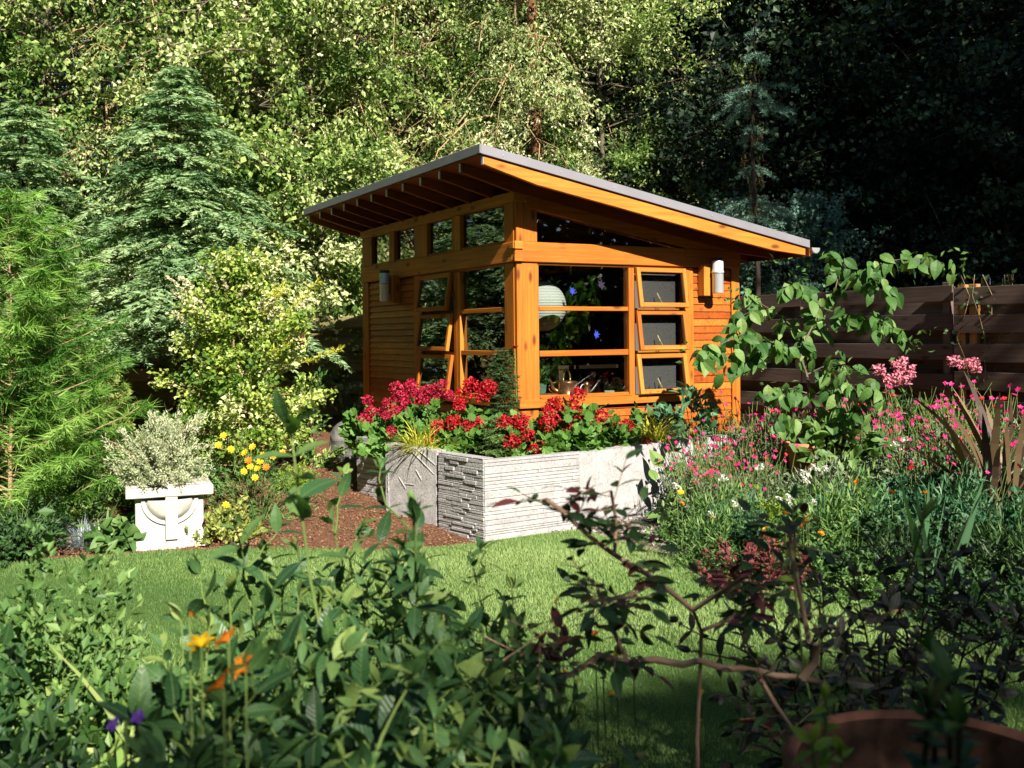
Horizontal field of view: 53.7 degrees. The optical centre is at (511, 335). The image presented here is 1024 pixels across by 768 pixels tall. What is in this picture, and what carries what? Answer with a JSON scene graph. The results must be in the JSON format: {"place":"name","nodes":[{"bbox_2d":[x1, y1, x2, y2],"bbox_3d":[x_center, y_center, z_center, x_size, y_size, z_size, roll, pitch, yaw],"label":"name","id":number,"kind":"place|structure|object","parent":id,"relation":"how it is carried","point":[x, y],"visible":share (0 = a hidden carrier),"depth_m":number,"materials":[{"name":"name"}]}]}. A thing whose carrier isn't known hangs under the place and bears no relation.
{"place":"outdoors","nodes":[
{"label":"outdoors","id":0,"kind":"place"},
{"bbox_2d":[0,528,1023,767],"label":"lawn","id":1,"kind":"structure","parent":0,"point":[690,713],"depth_m":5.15,"materials":[{"name":"green plant"}]},
{"bbox_2d":[33,624,254,767],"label":"daylily clump","id":2,"kind":"object","parent":1,"relation":"on","point":[120,755],"visible":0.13,"depth_m":2.82,"materials":[{"name":"green plant"}]},
{"bbox_2d":[118,503,367,767],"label":"broadleaf shrub","id":3,"kind":"object","parent":1,"relation":"on","point":[350,639],"visible":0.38,"depth_m":2.40,"materials":[{"name":"green plant"}]},
{"bbox_2d":[94,612,444,767],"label":"dark leafy shrub","id":4,"kind":"object","parent":1,"relation":"on","point":[151,740],"visible":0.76,"depth_m":1.73,"materials":[{"name":"green plant"}]},
{"bbox_2d":[251,387,338,710],"bbox_3d":[-0.413,0.851,2.018,0.127,1.506,0.198,-1,0,16],"label":"tall leafy stalk","id":5,"kind":"object","parent":1,"relation":"on","point":[296,500],"visible":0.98,"depth_m":2.01,"materials":[{"name":"green plant"}]},
{"bbox_2d":[176,539,526,767],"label":"broadleaf shrub","id":6,"kind":"object","parent":1,"relation":"on","point":[335,572],"visible":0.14,"depth_m":2.92,"materials":[{"name":"green plant"}]},
{"bbox_2d":[257,454,495,767],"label":"broadleaf shrub","id":7,"kind":"object","parent":1,"relation":"on","point":[361,669],"visible":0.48,"depth_m":2.43,"materials":[{"name":"green plant"}]},
{"bbox_2d":[386,496,465,660],"bbox_3d":[-0.234,0.976,2.310,0.196,1.253,0.182,-1,0,41],"label":"upright shoot","id":8,"kind":"object","parent":1,"relation":"on","point":[415,514],"visible":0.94,"depth_m":2.29,"materials":[{"name":"green plant"}]},
{"bbox_2d":[321,605,668,767],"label":"dark leafy shrub","id":9,"kind":"object","parent":1,"relation":"on","point":[415,686],"visible":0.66,"depth_m":1.81,"materials":[{"name":"green plant"}]},
{"bbox_2d":[370,534,640,767],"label":"broadleaf shrub","id":10,"kind":"object","parent":1,"relation":"on","point":[496,683],"visible":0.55,"depth_m":2.20,"materials":[{"name":"green plant"}]},
{"bbox_2d":[463,449,866,767],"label":"elder shrub","id":11,"kind":"object","parent":1,"relation":"on","point":[626,666],"visible":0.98,"depth_m":2.31,"materials":[{"name":"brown plant"}]},
{"bbox_2d":[789,679,853,767],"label":"leafy stalk","id":12,"kind":"object","parent":1,"relation":"on","point":[823,744],"visible":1,"depth_m":1.61,"materials":[{"name":"green plant"}]},
{"bbox_2d":[669,509,1023,767],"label":"purple elder","id":13,"kind":"object","parent":1,"relation":"on","point":[912,654],"visible":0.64,"depth_m":2.90,"materials":[{"name":"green plant"}]},
{"bbox_2d":[783,709,1023,767],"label":"terracotta pot","id":14,"kind":"object","parent":1,"relation":"on","point":[874,738],"visible":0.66,"depth_m":2.43,"materials":[{"name":"ceramic"}]},
{"bbox_2d":[899,625,1004,767],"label":"plant","id":15,"kind":"object","parent":1,"relation":"on","point":[934,722],"visible":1,"depth_m":1.20,"materials":[{"name":"green plant"}]},
{"bbox_2d":[0,406,1023,649],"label":"ground","id":16,"kind":"structure","parent":0,"point":[138,422],"depth_m":8.60,"materials":[{"name":"brown soil"}]},
{"bbox_2d":[0,488,79,566],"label":"leafy mound","id":17,"kind":"object","parent":16,"relation":"on","point":[13,535],"visible":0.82,"depth_m":7.38,"materials":[{"name":"green plant"}]},
{"bbox_2d":[0,466,111,535],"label":"leafy mound","id":18,"kind":"object","parent":16,"relation":"on","point":[90,513],"visible":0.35,"depth_m":8.34,"materials":[{"name":"green plant"}]},
{"bbox_2d":[0,620,123,767],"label":"dark leafy shrub","id":19,"kind":"object","parent":16,"relation":"on","point":[26,742],"visible":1,"depth_m":2.35,"materials":[{"name":"green plant"}]},
{"bbox_2d":[0,270,150,489],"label":"soft pine","id":20,"kind":"object","parent":16,"relation":"on","point":[123,388],"visible":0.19,"depth_m":8.97,"materials":[{"name":"green plant"}]},
{"bbox_2d":[0,182,163,523],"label":"soft pine","id":21,"kind":"object","parent":16,"relation":"on","point":[44,416],"visible":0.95,"depth_m":7.92,"materials":[{"name":"green plant"}]},
{"bbox_2d":[0,100,198,374],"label":"hemlock tree","id":22,"kind":"object","parent":16,"relation":"on","point":[31,155],"visible":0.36,"depth_m":13.53,"materials":[{"name":"green plant"}]},
{"bbox_2d":[0,0,202,317],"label":"broadleaf tree","id":23,"kind":"object","parent":16,"relation":"on","point":[9,43],"visible":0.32,"depth_m":16.93,"materials":[{"name":"green plant"}]},
{"bbox_2d":[83,504,146,554],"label":"perennial","id":24,"kind":"object","parent":16,"relation":"on","point":[118,529],"visible":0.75,"depth_m":7.67,"materials":[{"name":"green plant"}]},
{"bbox_2d":[0,321,233,424],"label":"board fence","id":25,"kind":"object","parent":16,"relation":"on","point":[141,378],"visible":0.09,"depth_m":14.68,"materials":[{"name":"brown wood"}]},
{"bbox_2d":[43,659,205,767],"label":"yellow green shrub","id":26,"kind":"object","parent":16,"relation":"on","point":[85,724],"visible":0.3,"depth_m":2.96,"materials":[{"name":"green plant"}]},
{"bbox_2d":[0,507,271,765],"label":"yellow green shrub","id":27,"kind":"object","parent":16,"relation":"on","point":[38,663],"visible":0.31,"depth_m":3.21,"materials":[{"name":"green plant"}]},
{"bbox_2d":[0,0,315,405],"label":"broadleaf tree","id":28,"kind":"object","parent":16,"relation":"on","point":[109,105],"visible":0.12,"depth_m":16.93,"materials":[{"name":"green plant"}]},
{"bbox_2d":[124,476,212,550],"bbox_3d":[-2.707,1.402,7.977,0.640,0.505,0.487,-1,0,-22],"label":"stone planter","id":29,"kind":"object","parent":16,"relation":"on","point":[165,516],"visible":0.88,"depth_m":7.78,"materials":[{"name":"white stone"}]},
{"bbox_2d":[100,403,216,488],"bbox_3d":[-2.804,0.861,7.980,0.814,0.659,0.866,-1,0,0],"label":"santolina","id":30,"kind":"object","parent":29,"relation":"on","point":[160,451],"visible":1,"depth_m":7.87,"materials":[{"name":"green plant"}]},
{"bbox_2d":[0,64,354,438],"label":"hemlock tree","id":31,"kind":"object","parent":16,"relation":"on","point":[182,259],"visible":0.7,"depth_m":11.99,"materials":[{"name":"green plant"}]},
{"bbox_2d":[185,495,267,546],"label":"perennial","id":32,"kind":"object","parent":16,"relation":"on","point":[216,530],"visible":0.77,"depth_m":7.87,"materials":[{"name":"yellow plant"}]},
{"bbox_2d":[0,446,475,557],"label":"bark mulch","id":33,"kind":"object","parent":16,"relation":"on","point":[313,532],"visible":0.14,"depth_m":8.40,"materials":[{"name":"brown wood"}]},
{"bbox_2d":[139,117,348,410],"bbox_3d":[-4.218,-0.973,16.802,3.651,4.827,4.028,-1,0,32],"label":"broadleaf tree","id":34,"kind":"object","parent":16,"relation":"on","point":[243,172],"visible":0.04,"depth_m":15.43,"materials":[{"name":"green plant"}]},
{"bbox_2d":[146,234,344,480],"bbox_3d":[-2.494,0.281,9.603,1.805,2.435,1.792,-1,0,-24],"label":"golden shrub","id":35,"kind":"object","parent":16,"relation":"on","point":[217,321],"visible":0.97,"depth_m":9.27,"materials":[{"name":"green plant"}]},
{"bbox_2d":[203,427,322,534],"bbox_3d":[-2.150,1.185,8.409,1.076,0.862,1.001,-1,0,0],"label":"coreopsis clump","id":36,"kind":"object","parent":16,"relation":"on","point":[251,481],"visible":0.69,"depth_m":8.36,"materials":[{"name":"green plant"}]},
{"bbox_2d":[77,0,451,420],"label":"broadleaf tree","id":37,"kind":"object","parent":16,"relation":"on","point":[250,42],"visible":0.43,"depth_m":15.71,"materials":[{"name":"green plant"}]},
{"bbox_2d":[194,127,416,414],"bbox_3d":[-2.614,-0.849,15.936,3.845,4.608,3.485,-1,0,22],"label":"broadleaf tree","id":38,"kind":"object","parent":16,"relation":"on","point":[358,176],"visible":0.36,"depth_m":15.29,"materials":[{"name":"green plant"}]},
{"bbox_2d":[249,316,363,421],"bbox_3d":[-2.393,0.622,15.110,3.250,1.900,0.124,-1,0,11],"label":"board fence","id":39,"kind":"object","parent":16,"relation":"on","point":[353,362],"visible":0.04,"depth_m":15.13,"materials":[{"name":"brown wood"}]},
{"bbox_2d":[272,314,349,467],"bbox_3d":[-2.029,0.559,10.111,0.764,1.568,0.693,-1,0,18],"label":"butterfly bush","id":40,"kind":"object","parent":16,"relation":"on","point":[309,456],"visible":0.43,"depth_m":10.05,"materials":[{"name":"green plant"}]},
{"bbox_2d":[162,0,519,416],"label":"broadleaf tree","id":41,"kind":"object","parent":16,"relation":"on","point":[361,100],"visible":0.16,"depth_m":16.96,"materials":[{"name":"green plant"}]},
{"bbox_2d":[236,0,612,302],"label":"broadleaf tree","id":42,"kind":"object","parent":16,"relation":"on","point":[436,54],"visible":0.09,"depth_m":17.48,"materials":[{"name":"green plant"}]},
{"bbox_2d":[344,0,682,182],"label":"broadleaf tree","id":43,"kind":"object","parent":16,"relation":"on","point":[561,90],"visible":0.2,"depth_m":17.18,"materials":[{"name":"green plant"}]},
{"bbox_2d":[526,0,541,161],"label":"pine tree","id":44,"kind":"object","parent":16,"relation":"on","point":[535,131],"visible":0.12,"depth_m":17.52,"materials":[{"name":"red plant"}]},
{"bbox_2d":[356,433,747,541],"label":"retaining wall","id":45,"kind":"structure","parent":16,"relation":"on","point":[463,491],"depth_m":8.29,"materials":[{"name":"stone"}]},
{"bbox_2d":[479,431,752,457],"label":"bed soil","id":46,"kind":"structure","parent":45,"relation":"in","point":[484,454],"depth_m":8.74,"materials":[{"name":"brown soil"}]},
{"bbox_2d":[338,394,397,448],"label":"geranium","id":47,"kind":"object","parent":46,"relation":"on","point":[350,429],"visible":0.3,"depth_m":9.30,"materials":[{"name":"green plant"}]},
{"bbox_2d":[351,381,435,460],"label":"geranium","id":48,"kind":"object","parent":46,"relation":"on","point":[381,429],"visible":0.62,"depth_m":8.89,"materials":[{"name":"red plant"}]},
{"bbox_2d":[393,383,467,453],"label":"geranium","id":49,"kind":"object","parent":46,"relation":"on","point":[419,424],"visible":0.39,"depth_m":8.77,"materials":[{"name":"green plant"}]},
{"bbox_2d":[428,379,493,453],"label":"geranium","id":50,"kind":"object","parent":46,"relation":"on","point":[472,412],"visible":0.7,"depth_m":8.68,"materials":[{"name":"green plant"}]},
{"bbox_2d":[444,376,503,454],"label":"geranium","id":51,"kind":"object","parent":46,"relation":"on","point":[480,422],"visible":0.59,"depth_m":8.79,"materials":[{"name":"red plant"}]},
{"bbox_2d":[481,347,523,425],"bbox_3d":[-0.068,0.623,8.946,0.379,1.042,0.444,-1,0,-31],"label":"dwarf conifer","id":52,"kind":"object","parent":46,"relation":"on","point":[500,399],"visible":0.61,"depth_m":8.90,"materials":[{"name":"green plant"}]},
{"bbox_2d":[482,409,554,455],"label":"geranium","id":53,"kind":"object","parent":46,"relation":"on","point":[515,435],"visible":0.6,"depth_m":8.50,"materials":[{"name":"red plant"}]},
{"bbox_2d":[503,396,588,456],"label":"geranium","id":54,"kind":"object","parent":46,"relation":"on","point":[560,442],"visible":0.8,"depth_m":8.46,"materials":[{"name":"red plant"}]},
{"bbox_2d":[536,386,610,451],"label":"geranium","id":55,"kind":"object","parent":46,"relation":"on","point":[584,433],"visible":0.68,"depth_m":8.62,"materials":[{"name":"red plant"}]},
{"bbox_2d":[572,403,640,447],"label":"geranium","id":56,"kind":"object","parent":46,"relation":"on","point":[616,430],"visible":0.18,"depth_m":8.90,"materials":[{"name":"green plant"}]},
{"bbox_2d":[651,381,720,438],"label":"viburnum bush","id":57,"kind":"object","parent":46,"relation":"on","point":[690,393],"visible":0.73,"depth_m":9.63,"materials":[{"name":"green plant"}]},
{"bbox_2d":[303,144,819,434],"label":"garden shed","id":58,"kind":"structure","parent":16,"relation":"on","point":[456,253],"depth_m":10.33,"materials":[{"name":"brown wood"}]},
{"bbox_2d":[373,206,503,265],"bbox_3d":[-0.871,-1.048,11.113,0.102,0.368,3.441,-1,0,-29],"label":"clerestory window","id":59,"kind":"structure","parent":58,"relation":"in","point":[483,228],"depth_m":10.86,"materials":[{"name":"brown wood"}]},
{"bbox_2d":[421,264,504,398],"bbox_3d":[-0.547,-0.003,10.540,0.097,1.346,2.133,-1,0,-29],"label":"window","id":60,"kind":"structure","parent":58,"relation":"in","point":[480,291],"depth_m":10.16,"materials":[{"name":"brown wood"}]},
{"bbox_2d":[539,233,565,330],"bbox_3d":[0.272,-0.641,10.010,0.526,1.194,0.526,-1,0,0],"label":"paper lantern","id":61,"kind":"object","parent":58,"relation":"hanging from","point":[550,294],"visible":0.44,"depth_m":9.82,"materials":[{"name":"paper"}]},
{"bbox_2d":[537,263,683,398],"bbox_3d":[0.985,-0.017,9.963,1.741,1.346,0.097,-1,0,-29],"label":"window","id":62,"kind":"structure","parent":58,"relation":"in","point":[628,351],"depth_m":9.99,"materials":[{"name":"brown wood"}]},
{"bbox_2d":[450,0,762,211],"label":"broadleaf tree","id":63,"kind":"object","parent":16,"relation":"on","point":[644,149],"visible":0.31,"depth_m":17.45,"materials":[{"name":"green plant"}]},
{"bbox_2d":[551,510,767,572],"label":"bark nuggets","id":64,"kind":"object","parent":16,"relation":"on","point":[650,521],"visible":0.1,"depth_m":8.20,"materials":[{"name":"brown wood"}]},
{"bbox_2d":[636,494,741,546],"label":"border mound","id":65,"kind":"object","parent":64,"relation":"on","point":[666,531],"visible":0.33,"depth_m":7.73,"materials":[{"name":"green plant"}]},
{"bbox_2d":[644,445,716,527],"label":"broad leaf weed","id":66,"kind":"object","parent":16,"relation":"on","point":[655,456],"visible":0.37,"depth_m":8.45,"materials":[{"name":"green plant"}]},
{"bbox_2d":[497,0,886,276],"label":"woodland tree","id":67,"kind":"object","parent":16,"relation":"on","point":[696,43],"visible":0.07,"depth_m":18.86,"materials":[{"name":"green plant"}]},
{"bbox_2d":[668,498,745,571],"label":"border mound","id":68,"kind":"object","parent":16,"relation":"on","point":[696,543],"visible":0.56,"depth_m":6.85,"materials":[{"name":"green plant"}]},
{"bbox_2d":[591,52,837,294],"bbox_3d":[3.487,-1.554,17.719,4.943,5.924,4.480,-1,0,-30],"label":"woodland tree","id":69,"kind":"object","parent":16,"relation":"on","point":[692,152],"visible":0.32,"depth_m":16.51,"materials":[{"name":"green plant"}]},
{"bbox_2d":[676,445,753,515],"bbox_3d":[1.643,1.206,8.169,0.650,0.608,0.700,-1,0,-12],"label":"rose campion","id":70,"kind":"object","parent":16,"relation":"on","point":[704,483],"visible":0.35,"depth_m":8.14,"materials":[{"name":"green plant"}]},
{"bbox_2d":[672,471,771,555],"bbox_3d":[1.606,1.333,7.508,0.814,0.666,0.902,-1,0,6],"label":"border mound","id":71,"kind":"object","parent":16,"relation":"on","point":[697,500],"visible":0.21,"depth_m":7.48,"materials":[{"name":"green plant"}]},
{"bbox_2d":[684,423,781,497],"bbox_3d":[1.936,1.114,8.560,0.752,0.704,0.811,-1,0,-43],"label":"rose campion","id":72,"kind":"object","parent":16,"relation":"on","point":[773,456],"visible":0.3,"depth_m":8.48,"materials":[{"name":"green plant"}]},
{"bbox_2d":[710,21,800,295],"bbox_3d":[3.472,-1.706,14.603,1.236,5.751,1.337,-1,0,-30],"label":"weeping spruce","id":73,"kind":"object","parent":16,"relation":"on","point":[753,168],"visible":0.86,"depth_m":14.57,"materials":[{"name":"green plant"}]},
{"bbox_2d":[697,528,816,599],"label":"burgundy plant","id":74,"kind":"object","parent":16,"relation":"on","point":[751,549],"visible":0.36,"depth_m":6.22,"materials":[{"name":"red plant"}]},
{"bbox_2d":[705,504,822,570],"bbox_3d":[1.723,1.371,6.836,0.845,0.521,0.730,-1,0,27],"label":"border mound","id":75,"kind":"object","parent":16,"relation":"on","point":[747,538],"visible":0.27,"depth_m":6.78,"materials":[{"name":"green plant"}]},
{"bbox_2d":[730,440,801,503],"bbox_3d":[2.123,1.153,8.200,0.681,0.591,0.634,-1,0,-34],"label":"rose campion","id":76,"kind":"object","parent":16,"relation":"on","point":[767,482],"visible":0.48,"depth_m":8.13,"materials":[{"name":"green plant"}]},
{"bbox_2d":[716,506,859,580],"bbox_3d":[1.894,1.385,6.777,0.951,0.485,0.872,-1,0,22],"label":"border mound","id":77,"kind":"object","parent":16,"relation":"on","point":[832,535],"visible":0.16,"depth_m":6.68,"materials":[{"name":"green plant"}]},
{"bbox_2d":[692,181,890,295],"bbox_3d":[3.938,-0.518,15.907,2.821,3.730,3.112,-1,0,-14],"label":"bush","id":78,"kind":"object","parent":16,"relation":"on","point":[810,215],"visible":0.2,"depth_m":15.35,"materials":[{"name":"green plant"}]},
{"bbox_2d":[675,232,970,442],"bbox_3d":[2.513,0.238,8.405,2.516,2.285,1.611,-1,0,0],"label":"dogwood tree","id":79,"kind":"object","parent":16,"relation":"on","point":[872,275],"visible":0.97,"depth_m":8.31,"materials":[{"name":"green plant"}]},
{"bbox_2d":[789,400,899,474],"bbox_3d":[2.726,0.800,8.341,0.852,0.614,0.827,-1,0,-35],"label":"dogwood sucker","id":80,"kind":"object","parent":79,"relation":"attached to","point":[817,435],"visible":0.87,"depth_m":8.27,"materials":[{"name":"green plant"}]},
{"bbox_2d":[633,0,1023,293],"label":"woodland tree","id":81,"kind":"object","parent":16,"relation":"on","point":[845,27],"visible":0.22,"depth_m":18.01,"materials":[{"name":"green plant"}]},
{"bbox_2d":[779,476,891,576],"bbox_3d":[2.154,1.300,6.765,0.899,0.736,0.997,-1,0,3],"label":"border mound","id":82,"kind":"object","parent":16,"relation":"on","point":[844,518],"visible":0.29,"depth_m":6.70,"materials":[{"name":"green plant"}]},
{"bbox_2d":[796,457,895,541],"bbox_3d":[2.494,1.254,7.373,0.985,0.806,1.092,-1,0,0],"label":"border mound","id":83,"kind":"object","parent":16,"relation":"on","point":[862,502],"visible":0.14,"depth_m":7.34,"materials":[{"name":"green plant"}]},
{"bbox_2d":[802,535,891,600],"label":"border mound","id":84,"kind":"object","parent":16,"relation":"on","point":[842,553],"visible":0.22,"depth_m":6.20,"materials":[{"name":"green plant"}]},
{"bbox_2d":[739,282,958,440],"bbox_3d":[3.728,0.481,13.065,0.125,2.110,4.644,-1,0,-29],"label":"board fence","id":85,"kind":"object","parent":16,"relation":"on","point":[928,309],"visible":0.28,"depth_m":11.99,"materials":[{"name":"brown wood"}]},
{"bbox_2d":[811,550,919,611],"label":"border mound","id":86,"kind":"object","parent":16,"relation":"on","point":[841,594],"visible":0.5,"depth_m":5.94,"materials":[{"name":"green plant"}]},
{"bbox_2d":[816,494,953,570],"bbox_3d":[2.474,1.329,6.743,0.979,0.603,0.845,-1,0,26],"label":"border mound","id":87,"kind":"object","parent":16,"relation":"on","point":[868,521],"visible":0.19,"depth_m":6.60,"materials":[{"name":"green plant"}]},
{"bbox_2d":[747,6,1023,291],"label":"woodland tree","id":88,"kind":"object","parent":16,"relation":"on","point":[868,196],"visible":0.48,"depth_m":16.62,"materials":[{"name":"green plant"}]},
{"bbox_2d":[834,474,957,526],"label":"border mound","id":89,"kind":"object","parent":16,"relation":"on","point":[888,496],"visible":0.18,"depth_m":7.52,"materials":[{"name":"green plant"}]},
{"bbox_2d":[789,0,1023,285],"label":"woodland tree","id":90,"kind":"object","parent":16,"relation":"on","point":[1007,35],"visible":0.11,"depth_m":18.02,"materials":[{"name":"green plant"}]},
{"bbox_2d":[852,515,962,604],"bbox_3d":[2.392,1.353,6.155,0.728,0.596,0.807,-1,0,-2],"label":"border mound","id":91,"kind":"object","parent":16,"relation":"on","point":[885,544],"visible":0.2,"depth_m":6.14,"materials":[{"name":"green plant"}]},
{"bbox_2d":[863,412,962,493],"bbox_3d":[3.318,1.006,8.394,0.845,0.758,0.898,-1,0,6],"label":"rose campion","id":92,"kind":"object","parent":16,"relation":"on","point":[897,442],"visible":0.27,"depth_m":8.30,"materials":[{"name":"green plant"}]},
{"bbox_2d":[856,355,981,447],"bbox_3d":[3.764,0.668,9.588,1.021,0.982,0.924,-1,0,0],"label":"pink rose","id":93,"kind":"object","parent":16,"relation":"on","point":[909,373],"visible":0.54,"depth_m":9.21,"materials":[{"name":"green plant"}]},
{"bbox_2d":[827,33,1023,287],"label":"woodland tree","id":94,"kind":"object","parent":16,"relation":"on","point":[959,126],"visible":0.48,"depth_m":16.14,"materials":[{"name":"green plant"}]},
{"bbox_2d":[886,381,995,470],"bbox_3d":[3.689,0.853,8.818,0.963,0.890,0.907,-1,0,22],"label":"rose campion","id":95,"kind":"object","parent":16,"relation":"on","point":[928,422],"visible":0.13,"depth_m":8.81,"materials":[{"name":"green plant"}]},
{"bbox_2d":[899,477,985,611],"bbox_3d":[2.459,1.172,5.713,0.642,0.798,0.239,-1,0,-12],"label":"iris clump","id":96,"kind":"object","parent":16,"relation":"on","point":[965,532],"visible":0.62,"depth_m":5.73,"materials":[{"name":"green plant"}]},
{"bbox_2d":[875,372,1023,519],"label":"bronze flax","id":97,"kind":"object","parent":16,"relation":"on","point":[991,455],"visible":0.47,"depth_m":7.43,"materials":[{"name":"brown plant"}]},
{"bbox_2d":[877,450,1022,553],"bbox_3d":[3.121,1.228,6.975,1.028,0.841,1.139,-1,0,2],"label":"border mound","id":98,"kind":"object","parent":16,"relation":"on","point":[983,499],"visible":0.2,"depth_m":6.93,"materials":[{"name":"green plant"}]},
{"bbox_2d":[885,500,1023,602],"bbox_3d":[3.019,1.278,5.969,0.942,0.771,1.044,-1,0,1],"label":"border mound","id":99,"kind":"object","parent":16,"relation":"on","point":[984,540],"visible":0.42,"depth_m":6.00,"materials":[{"name":"green plant"}]},
{"bbox_2d":[904,560,1018,637],"bbox_3d":[2.465,1.400,5.485,0.712,0.438,0.615,-1,0,24],"label":"border mound","id":100,"kind":"object","parent":16,"relation":"on","point":[971,589],"visible":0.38,"depth_m":5.44,"materials":[{"name":"green plant"}]},
{"bbox_2d":[944,566,1023,654],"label":"border mound","id":101,"kind":"object","parent":16,"relation":"on","point":[995,598],"visible":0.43,"depth_m":5.17,"materials":[{"name":"green plant"}]},
{"bbox_2d":[953,284,1023,446],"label":"board fence","id":102,"kind":"object","parent":16,"relation":"on","point":[1004,358],"visible":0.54,"depth_m":10.52,"materials":[{"name":"brown wood"}]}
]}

